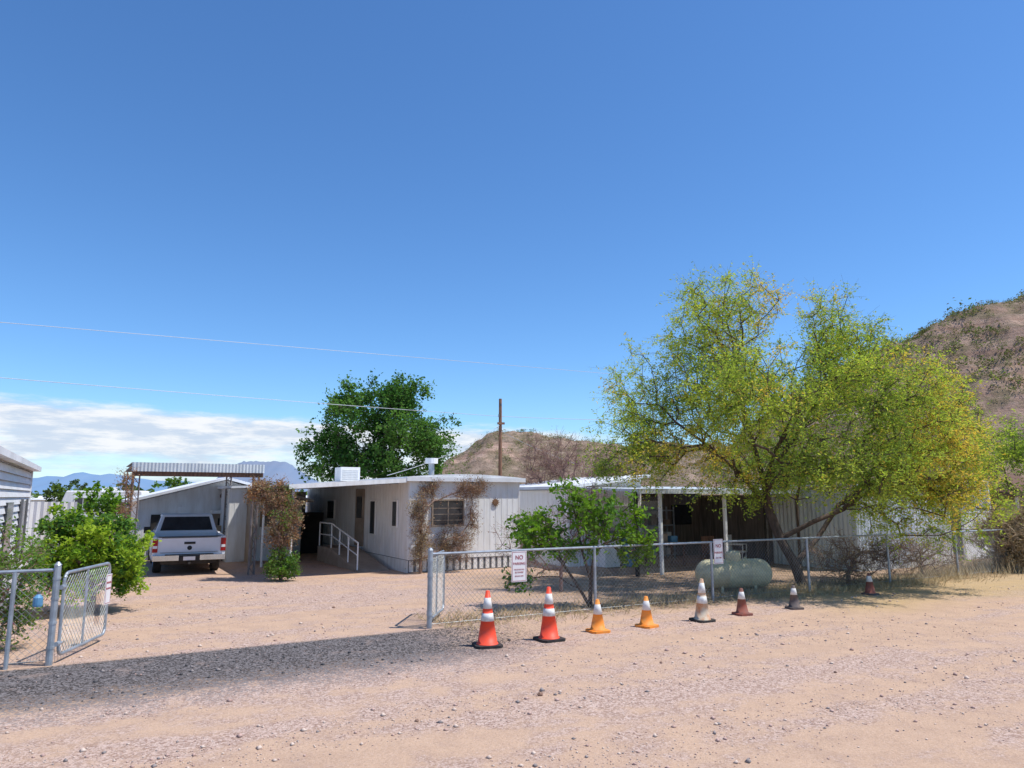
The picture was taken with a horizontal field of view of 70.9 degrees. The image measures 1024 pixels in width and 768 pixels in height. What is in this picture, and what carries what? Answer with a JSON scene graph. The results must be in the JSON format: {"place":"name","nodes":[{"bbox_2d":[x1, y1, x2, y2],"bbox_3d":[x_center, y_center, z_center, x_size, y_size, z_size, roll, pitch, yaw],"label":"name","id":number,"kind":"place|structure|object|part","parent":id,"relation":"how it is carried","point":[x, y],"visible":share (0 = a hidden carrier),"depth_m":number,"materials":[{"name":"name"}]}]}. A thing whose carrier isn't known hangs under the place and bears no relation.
{"place":"outdoors","nodes":[
{"label":"outdoors","id":0,"kind":"place"},
{"bbox_2d":[31,472,194,494],"bbox_3d":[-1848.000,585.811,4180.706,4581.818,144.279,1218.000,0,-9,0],"label":"mountain range","id":1,"kind":"structure","parent":0,"point":[40,484],"depth_m":4034.96,"materials":[{"name":"blue stone"}]},
{"bbox_2d":[216,461,318,491],"bbox_3d":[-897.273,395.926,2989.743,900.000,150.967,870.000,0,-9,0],"label":"mesa","id":2,"kind":"structure","parent":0,"point":[275,470],"depth_m":2898.65,"materials":[{"name":"blue stone"}]},
{"bbox_2d":[0,520,1023,767],"bbox_3d":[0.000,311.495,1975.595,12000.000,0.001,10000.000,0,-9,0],"label":"ground","id":3,"kind":"structure","parent":0,"point":[512,736],"depth_m":8.39,"materials":[{"name":"gravel"}]},
{"bbox_2d":[0,460,32,609],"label":"siding walls","id":4,"kind":"structure","parent":3,"relation":"on","point":[15,484],"depth_m":13.26,"materials":[{"name":"grey plastic"}]},
{"bbox_2d":[1,499,28,561],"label":"windows","id":5,"kind":"structure","parent":4,"relation":"attached to","point":[9,508],"depth_m":14.00,"materials":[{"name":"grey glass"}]},
{"bbox_2d":[0,446,41,471],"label":"roof","id":6,"kind":"structure","parent":4,"relation":"on","point":[8,456],"depth_m":11.96,"materials":[{"name":"white metal"}]},
{"bbox_2d":[0,516,61,649],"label":"flowering shrub","id":7,"kind":"object","parent":3,"relation":"on","point":[11,564],"visible":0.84,"depth_m":10.13,"materials":[{"name":"green plant"}]},
{"bbox_2d":[0,562,61,669],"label":"chain link fence","id":8,"kind":"object","parent":3,"relation":"on","point":[52,622],"visible":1,"depth_m":9.04,"materials":[{"name":"metal"}]},
{"bbox_2d":[32,592,42,606],"bbox_3d":[-5.930,2.693,8.992,0.110,0.180,0.110,0,-9,0],"label":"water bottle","id":9,"kind":"object","parent":8,"relation":"attached to","point":[38,600],"visible":1,"depth_m":8.95,"materials":[{"name":"plastic"}]},
{"bbox_2d":[54,562,110,654],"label":"swing gate","id":10,"kind":"structure","parent":8,"relation":"attached to","point":[63,588],"depth_m":9.84,"materials":[{"name":"metal"}]},
{"bbox_2d":[104,574,111,604],"bbox_3d":[-5.825,2.960,10.368,0.010,0.420,0.200,1,-9,-8],"label":"gate sign","id":11,"kind":"object","parent":10,"relation":"attached to","point":[108,588],"visible":1,"depth_m":10.36,"materials":[{"name":"white metal"}]},
{"bbox_2d":[25,502,76,564],"bbox_3d":[-14.330,4.207,19.596,4.100,1.950,0.040,5,-10,-29],"label":"corrugated panel fence","id":12,"kind":"object","parent":3,"relation":"on","point":[37,511],"visible":0.27,"depth_m":20.25,"materials":[{"name":"white metal"}]},
{"bbox_2d":[42,479,87,501],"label":"round tree","id":13,"kind":"object","parent":3,"relation":"on","point":[55,488],"visible":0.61,"depth_m":56.69,"materials":[{"name":"green plant"}]},
{"bbox_2d":[19,501,161,612],"bbox_3d":[-7.819,3.198,13.420,2.338,2.034,2.118,5,-10,-31],"label":"citrus tree","id":14,"kind":"object","parent":3,"relation":"on","point":[123,553],"visible":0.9,"depth_m":13.08,"materials":[{"name":"green plant"}]},
{"bbox_2d":[73,480,129,518],"bbox_3d":[-22.949,6.927,40.445,3.166,3.037,2.959,0,-9,0],"label":"round tree","id":15,"kind":"object","parent":3,"relation":"on","point":[107,503],"visible":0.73,"depth_m":39.98,"materials":[{"name":"green plant"}]},
{"bbox_2d":[62,487,148,518],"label":"travel trailer","id":16,"kind":"object","parent":3,"relation":"on","point":[69,496],"visible":0.12,"depth_m":49.07,"materials":[{"name":"white paint"}]},
{"bbox_2d":[110,467,139,534],"bbox_3d":[-9.649,3.474,17.863,0.698,2.863,0.709,0,-9,0],"label":"trumpet vine","id":17,"kind":"object","parent":3,"relation":"on","point":[122,509],"visible":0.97,"depth_m":17.95,"materials":[{"name":"brown plant"}]},
{"bbox_2d":[30,495,306,511],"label":"distant houses","id":18,"kind":"structure","parent":3,"relation":"on","point":[39,499],"depth_m":93.79,"materials":[{"name":"white"}]},
{"bbox_2d":[31,480,306,498],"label":"distant trees","id":19,"kind":"object","parent":3,"relation":"on","point":[36,495],"visible":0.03,"depth_m":97.92,"materials":[{"name":"green plant"}]},
{"bbox_2d":[151,476,191,488],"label":"round tree","id":20,"kind":"object","parent":3,"relation":"on","point":[171,483],"visible":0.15,"depth_m":59.08,"materials":[{"name":"green plant"}]},
{"bbox_2d":[144,513,225,572],"bbox_3d":[-9.911,4.733,21.760,2.240,1.580,5.449,5,-10,-27],"label":"pickup truck","id":21,"kind":"object","parent":3,"relation":"on","point":[192,538],"visible":0.93,"depth_m":19.88,"materials":[{"name":"white paint"}]},
{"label":"windows","id":22,"kind":"part","parent":21,"relation":"part of","materials":[{"name":"black glass"}]},
{"bbox_2d":[123,462,264,574],"bbox_3d":[-9.594,3.916,21.206,3.260,3.036,5.340,5,-10,-29],"label":"metal carport","id":23,"kind":"object","parent":3,"relation":"on","point":[194,470],"visible":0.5,"depth_m":19.29,"materials":[{"name":"grey metal"}]},
{"bbox_2d":[121,477,313,560],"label":"gabled garage","id":24,"kind":"structure","parent":3,"relation":"on","point":[204,496],"depth_m":24.78,"materials":[{"name":"white"}]},
{"bbox_2d":[148,507,221,560],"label":"doors","id":25,"kind":"structure","parent":24,"relation":"in","point":[215,513],"depth_m":24.57,"materials":[{"name":"white paint"}]},
{"bbox_2d":[218,486,294,561],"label":"storage shed","id":26,"kind":"structure","parent":3,"relation":"on","point":[235,520],"depth_m":23.64,"materials":[{"name":"white paint"}]},
{"bbox_2d":[234,507,275,559],"bbox_3d":[-8.490,4.938,23.777,1.250,1.700,0.017,5,-10,-29],"label":"door","id":27,"kind":"structure","parent":26,"relation":"in","point":[241,515],"depth_m":23.56,"materials":[{"name":"white metal"}]},
{"bbox_2d":[243,474,307,580],"bbox_3d":[-6.103,3.634,18.422,1.756,2.721,1.394,0,-9,0],"label":"trumpet vine","id":28,"kind":"object","parent":3,"relation":"on","point":[280,496],"visible":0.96,"depth_m":18.36,"materials":[{"name":"brown plant"}]},
{"bbox_2d":[261,544,302,580],"bbox_3d":[-5.786,4.566,18.124,1.092,1.016,0.923,0,-9,0],"label":"shrub","id":29,"kind":"object","parent":3,"relation":"on","point":[283,570],"visible":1,"depth_m":18.04,"materials":[{"name":"green plant"}]},
{"bbox_2d":[244,490,323,563],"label":"carport back wall","id":30,"kind":"structure","parent":3,"relation":"on","point":[309,542],"depth_m":27.02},
{"bbox_2d":[239,478,406,578],"bbox_3d":[-7.178,4.575,24.074,3.225,2.610,11.430,5,-10,-29],"label":"awning","id":31,"kind":"object","parent":3,"relation":"on","point":[345,483],"visible":0.51,"depth_m":19.53,"materials":[{"name":"white paint"}]},
{"bbox_2d":[335,467,359,481],"bbox_3d":[-5.513,3.029,24.062,0.650,0.460,0.715,5,-10,-29],"label":"evaporative cooler","id":32,"kind":"object","parent":31,"relation":"on","point":[342,474],"visible":0.98,"depth_m":23.78,"materials":[{"name":"white paint"}]},
{"bbox_2d":[317,522,388,571],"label":"ramp with handrail","id":33,"kind":"structure","parent":3,"relation":"on","point":[353,558],"depth_m":21.84,"materials":[{"name":"white paint"}]},
{"bbox_2d":[291,368,461,482],"bbox_3d":[-6.372,3.375,34.818,8.253,8.314,5.489,-4,-10,22],"label":"mulberry tree","id":34,"kind":"object","parent":3,"relation":"on","point":[376,457],"visible":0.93,"depth_m":34.23,"materials":[{"name":"green plant"}]},
{"bbox_2d":[322,543,511,572],"bbox_3d":[-4.197,5.985,25.775,3.575,0.350,11.480,5,-10,-29],"label":"skirting","id":35,"kind":"object","parent":3,"relation":"on","point":[397,564],"visible":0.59,"depth_m":20.97,"materials":[{"name":"grey plastic"}]},
{"bbox_2d":[307,481,519,559],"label":"walls","id":36,"kind":"structure","parent":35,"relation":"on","point":[387,540],"depth_m":21.56,"materials":[{"name":"white metal"}]},
{"bbox_2d":[354,489,364,545],"bbox_3d":[-5.069,4.418,23.847,0.045,1.850,0.850,5,-10,-29],"label":"door","id":37,"kind":"structure","parent":36,"relation":"attached to","point":[359,516],"depth_m":23.78,"materials":[{"name":"white metal"}]},
{"bbox_2d":[326,499,398,535],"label":"side windows","id":38,"kind":"structure","parent":36,"relation":"attached to","point":[330,511],"depth_m":22.62,"materials":[{"name":"black glass"}]},
{"bbox_2d":[304,474,525,483],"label":"roof","id":39,"kind":"structure","parent":36,"relation":"on","point":[451,478],"depth_m":21.08,"materials":[{"name":"metal"}]},
{"bbox_2d":[425,458,437,474],"bbox_3d":[-2.514,2.661,22.420,0.390,0.680,0.400,5,-10,-29],"label":"roof vent","id":40,"kind":"object","parent":39,"relation":"on","point":[431,462],"visible":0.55,"depth_m":22.33,"materials":[{"name":"white metal"}]},
{"bbox_2d":[431,499,463,526],"bbox_3d":[-1.847,3.712,20.733,1.020,0.770,0.055,5,-10,-29],"label":"front window","id":41,"kind":"structure","parent":36,"relation":"attached to","point":[449,511],"depth_m":20.72,"materials":[{"name":"grey glass"}]},
{"bbox_2d":[492,498,498,506],"bbox_3d":[-0.489,3.546,21.545,0.320,0.320,0.030,5,-10,-29],"label":"sun ornament","id":42,"kind":"object","parent":36,"relation":"attached to","point":[495,502],"visible":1,"depth_m":21.53,"materials":[{"name":"orange metal"}]},
{"bbox_2d":[405,471,494,573],"bbox_3d":[-1.754,3.936,20.449,2.710,2.931,1.293,4,-10,-22],"label":"dry climbing vine","id":43,"kind":"object","parent":3,"relation":"on","point":[423,539],"visible":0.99,"depth_m":20.25,"materials":[{"name":"brown plant"}]},
{"bbox_2d":[472,590,502,648],"bbox_3d":[-0.350,3.346,10.266,0.390,0.764,0.390,2,-9,-14],"label":"traffic cone","id":44,"kind":"object","parent":3,"relation":"on","point":[487,638],"visible":1,"depth_m":10.16,"materials":[{"name":"orange plastic"}]},
{"bbox_2d":[497,399,504,475],"bbox_3d":[-0.551,4.043,34.056,0.350,6.750,0.260,3,-9,-17],"label":"utility pole","id":45,"kind":"object","parent":3,"relation":"on","point":[500,423],"visible":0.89,"depth_m":34.24,"materials":[{"name":"brown wood"}]},
{"bbox_2d":[0,377,490,415],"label":"overhead wire","id":46,"kind":"object","parent":45,"relation":"attached to","point":[228,396],"visible":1,"depth_m":24.59,"materials":[{"name":"grey metal"}]},
{"bbox_2d":[0,322,655,377],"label":"overhead wire","id":47,"kind":"object","parent":45,"relation":"attached to","point":[276,345],"visible":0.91,"depth_m":25.61,"materials":[{"name":"grey metal"}]},
{"bbox_2d":[387,426,497,475],"bbox_3d":[-2.231,2.401,28.422,0.016,2.767,12.171,-3,-9,16],"label":"overhead wire","id":48,"kind":"object","parent":45,"relation":"attached to","point":[443,456],"visible":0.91,"depth_m":27.41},
{"bbox_2d":[502,413,857,420],"bbox_3d":[12.521,1.355,37.592,26.863,1.465,0.020,2,-9,-13],"label":"overhead wire","id":49,"kind":"object","parent":45,"relation":"attached to","point":[582,419],"visible":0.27,"depth_m":35.11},
{"bbox_2d":[533,587,565,642],"bbox_3d":[0.550,3.415,10.701,0.390,0.764,0.390,5,-10,-28],"label":"traffic cone","id":50,"kind":"object","parent":3,"relation":"on","point":[548,632],"visible":1,"depth_m":10.60,"materials":[{"name":"orange plastic"}]},
{"bbox_2d":[512,426,644,485],"bbox_3d":[2.390,3.808,25.817,4.750,4.664,3.161,2,-9,-10],"label":"bare desert tree","id":51,"kind":"object","parent":3,"relation":"on","point":[558,466],"visible":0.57,"depth_m":25.66,"materials":[{"name":"brown plant"}]},
{"bbox_2d":[501,475,658,607],"bbox_3d":[1.319,3.020,13.854,3.135,2.550,1.621,1,-9,-7],"label":"leafy sapling","id":52,"kind":"object","parent":3,"relation":"on","point":[538,527],"visible":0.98,"depth_m":13.84,"materials":[{"name":"green plant"}]},
{"bbox_2d":[332,606,836,721],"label":"loose rocks","id":53,"kind":"object","parent":3,"relation":"on","point":[538,694],"visible":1,"depth_m":7.66,"materials":[{"name":"stone"}]},
{"bbox_2d":[520,474,650,566],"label":"white shed","id":54,"kind":"structure","parent":3,"relation":"on","point":[533,496],"depth_m":22.98,"materials":[{"name":"paint"}]},
{"bbox_2d":[576,506,630,561],"bbox_3d":[2.888,4.706,22.459,2.100,1.750,0.029,5,-10,-29],"label":"door","id":55,"kind":"structure","parent":54,"relation":"in","point":[614,522],"depth_m":22.83,"materials":[{"name":"white"}]},
{"bbox_2d":[585,599,610,633],"bbox_3d":[1.350,3.648,11.322,0.316,0.494,0.316,4,-10,-23],"label":"traffic cone","id":56,"kind":"object","parent":3,"relation":"on","point":[597,625],"visible":1,"depth_m":11.24,"materials":[{"name":"orange plastic"}]},
{"bbox_2d":[596,530,619,567],"bbox_3d":[2.854,4.969,21.711,0.550,1.060,0.610,5,-10,-29],"label":"washing machine","id":57,"kind":"object","parent":3,"relation":"on","point":[606,559],"visible":0.34,"depth_m":21.43,"materials":[{"name":"white paint"}]},
{"bbox_2d":[621,537,634,566],"bbox_3d":[3.618,5.133,22.015,0.570,0.870,0.570,5,-10,-29],"label":"steel drum","id":58,"kind":"object","parent":3,"relation":"on","point":[627,565],"visible":0.2,"depth_m":21.76,"materials":[{"name":"blue metal"}]},
{"bbox_2d":[635,596,658,628],"bbox_3d":[2.200,3.723,11.766,0.310,0.484,0.310,7,-12,-40],"label":"traffic cone","id":59,"kind":"object","parent":3,"relation":"on","point":[646,620],"visible":1,"depth_m":11.69,"materials":[{"name":"orange plastic"}]},
{"bbox_2d":[642,507,675,559],"bbox_3d":[4.949,5.118,24.765,1.400,1.750,0.400,5,-10,-29],"label":"storage shelf","id":60,"kind":"object","parent":3,"relation":"on","point":[666,522],"visible":0.41,"depth_m":24.77,"materials":[{"name":"metal"}]},
{"bbox_2d":[644,533,685,566],"bbox_3d":[4.672,5.073,21.991,1.200,0.980,0.700,5,-10,-29],"label":"patio table","id":61,"kind":"object","parent":3,"relation":"on","point":[669,539],"visible":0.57,"depth_m":21.94,"materials":[{"name":"grey wood"}]},
{"bbox_2d":[581,486,796,576],"bbox_3d":[5.056,4.488,23.038,7.000,2.460,5.440,5,-10,-29],"label":"patio cover","id":62,"kind":"object","parent":3,"relation":"on","point":[697,522],"visible":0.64,"depth_m":25.19,"materials":[{"name":"white metal"}]},
{"bbox_2d":[689,579,715,622],"bbox_3d":[3.255,3.698,12.317,0.360,0.704,0.360,5,-8,-28],"label":"traffic cone","id":63,"kind":"object","parent":3,"relation":"on","point":[702,615],"visible":1,"depth_m":12.23,"materials":[{"name":"white plastic"}]},
{"bbox_2d":[701,536,724,559],"bbox_3d":[6.133,5.091,21.847,0.500,0.900,0.510,5,-10,-28],"label":"patio chair","id":64,"kind":"object","parent":3,"relation":"on","point":[707,538],"visible":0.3,"depth_m":22.00,"materials":[{"name":"brown wood"}]},
{"bbox_2d":[424,289,1023,489],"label":"desert scrub","id":65,"kind":"object","parent":3,"relation":"on","point":[952,314],"visible":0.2,"depth_m":96.66,"materials":[{"name":"green plant"}]},
{"bbox_2d":[426,529,1022,628],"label":"chain link fence","id":66,"kind":"object","parent":3,"relation":"on","point":[430,587],"visible":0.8,"depth_m":14.45,"materials":[{"name":"metal"}]},
{"bbox_2d":[426,550,444,618],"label":"swing gate","id":67,"kind":"structure","parent":66,"relation":"attached to","point":[437,570],"depth_m":12.58,"materials":[{"name":"metal"}]},
{"bbox_2d":[512,551,526,581],"bbox_3d":[0.124,3.170,12.487,0.300,0.520,0.011,5,-10,-29],"label":"no parking sign","id":68,"kind":"object","parent":66,"relation":"attached to","point":[519,566],"visible":1,"depth_m":12.49,"materials":[{"name":"white metal"}]},
{"bbox_2d":[713,539,723,563],"bbox_3d":[4.260,3.455,14.826,0.260,0.500,0.011,5,-10,-30],"label":"no parking sign","id":69,"kind":"object","parent":66,"relation":"attached to","point":[718,550],"visible":1,"depth_m":14.82,"materials":[{"name":"white metal"}]},
{"bbox_2d":[695,550,771,593],"bbox_3d":[4.950,4.180,16.047,1.784,0.905,0.652,2,-9,-12],"label":"propane tank","id":70,"kind":"object","parent":3,"relation":"on","point":[735,575],"visible":0.81,"depth_m":15.79,"materials":[{"name":"metal"}]},
{"bbox_2d":[728,534,746,558],"bbox_3d":[7.075,5.210,22.603,0.510,0.900,0.500,-6,-11,32],"label":"patio chair","id":71,"kind":"object","parent":3,"relation":"on","point":[730,543],"visible":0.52,"depth_m":22.63,"materials":[{"name":"white"}]},
{"bbox_2d":[731,588,752,615],"bbox_3d":[4.140,3.919,12.950,0.297,0.464,0.297,3,-9,-17],"label":"traffic cone","id":72,"kind":"object","parent":3,"relation":"on","point":[741,609],"visible":1,"depth_m":12.88,"materials":[{"name":"red plastic"}]},
{"bbox_2d":[706,422,865,566],"bbox_3d":[8.418,3.229,21.564,5.012,4.491,3.408,0,-9,0],"label":"mesquite tree","id":73,"kind":"object","parent":3,"relation":"on","point":[797,522],"visible":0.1,"depth_m":21.63,"materials":[{"name":"green plant"}]},
{"bbox_2d":[785,585,803,609],"bbox_3d":[5.350,4.042,13.639,0.278,0.434,0.278,2,-9,-11],"label":"traffic cone","id":74,"kind":"object","parent":3,"relation":"on","point":[794,604],"visible":1,"depth_m":13.57,"materials":[{"name":"grey plastic"}]},
{"bbox_2d":[567,256,1023,585],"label":"acacia tree","id":75,"kind":"object","parent":3,"relation":"on","point":[906,457],"visible":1,"depth_m":16.54,"materials":[{"name":"green plant"}]},
{"bbox_2d":[801,524,915,587],"bbox_3d":[8.621,4.226,17.621,3.549,1.597,1.815,8,-12,-40],"label":"dry shrub","id":76,"kind":"object","parent":3,"relation":"on","point":[861,561],"visible":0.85,"depth_m":17.15,"materials":[{"name":"brown plant"}]},
{"bbox_2d":[770,484,953,571],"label":"corrugated metal shed","id":77,"kind":"structure","parent":3,"relation":"on","point":[786,517],"depth_m":21.69,"materials":[{"name":"grey metal"}]},
{"bbox_2d":[861,573,879,595],"bbox_3d":[7.770,4.341,15.616,0.291,0.454,0.291,5,-10,-28],"label":"traffic cone","id":78,"kind":"object","parent":3,"relation":"on","point":[869,589],"visible":1,"depth_m":15.55,"materials":[{"name":"red plastic"}]},
{"bbox_2d":[888,530,967,574],"bbox_3d":[11.356,4.537,19.462,2.287,1.506,1.436,0,-9,0],"label":"dry shrub","id":79,"kind":"object","parent":3,"relation":"on","point":[915,559],"visible":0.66,"depth_m":19.45,"materials":[{"name":"brown plant"}]},
{"bbox_2d":[960,386,971,463],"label":"utility pole","id":80,"kind":"object","parent":3,"relation":"on","point":[964,402],"visible":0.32,"depth_m":40.61,"materials":[{"name":"brown wood"}]},
{"bbox_2d":[911,470,1023,549],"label":"brown cottage","id":81,"kind":"structure","parent":3,"relation":"on","point":[1011,478],"depth_m":28.78,"materials":[{"name":"brown wood"}]},
{"bbox_2d":[994,497,1018,515],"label":"windows","id":82,"kind":"structure","parent":81,"relation":"in","point":[1016,498],"depth_m":26.76,"materials":[{"name":"grey glass"}]},
{"bbox_2d":[963,409,1023,501],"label":"mesquite tree","id":83,"kind":"object","parent":3,"relation":"on","point":[1017,452],"visible":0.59,"depth_m":26.83,"materials":[{"name":"green plant"}]},
{"bbox_2d":[964,488,1023,572],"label":"dry shrub","id":84,"kind":"object","parent":3,"relation":"on","point":[1015,525],"visible":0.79,"depth_m":20.36,"materials":[{"name":"brown plant"}]},
{"bbox_2d":[0,0,1023,481],"label":"sky","id":85,"kind":"structure","parent":0,"point":[518,183],"materials":[{"name":"blue"}]},
{"bbox_2d":[488,476,624,591],"bbox_3d":[1.028,3.399,16.551,3.218,2.605,1.473,0,-9,0],"label":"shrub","id":86,"kind":"object","parent":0,"point":[560,568],"visible":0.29,"depth_m":16.44,"materials":[{"name":"green plant"}]},
{"bbox_2d":[439,431,727,486],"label":"hill","id":87,"kind":"structure","parent":0,"point":[487,461],"depth_m":108.31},
{"bbox_2d":[415,554,1023,634],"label":"dry grass","id":88,"kind":"structure","parent":0,"point":[940,578],"depth_m":15.72,"materials":[{"name":"plant"}]},
{"bbox_2d":[645,295,1023,494],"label":"hill","id":89,"kind":"structure","parent":0,"point":[1011,315],"depth_m":90.95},
{"bbox_2d":[960,481,992,559],"bbox_3d":[16.061,4.673,24.833,1.810,2.650,0.084,5,-10,-29],"label":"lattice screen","id":90,"kind":"object","parent":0,"point":[971,547],"visible":0.13,"depth_m":24.53,"materials":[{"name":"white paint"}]}
]}

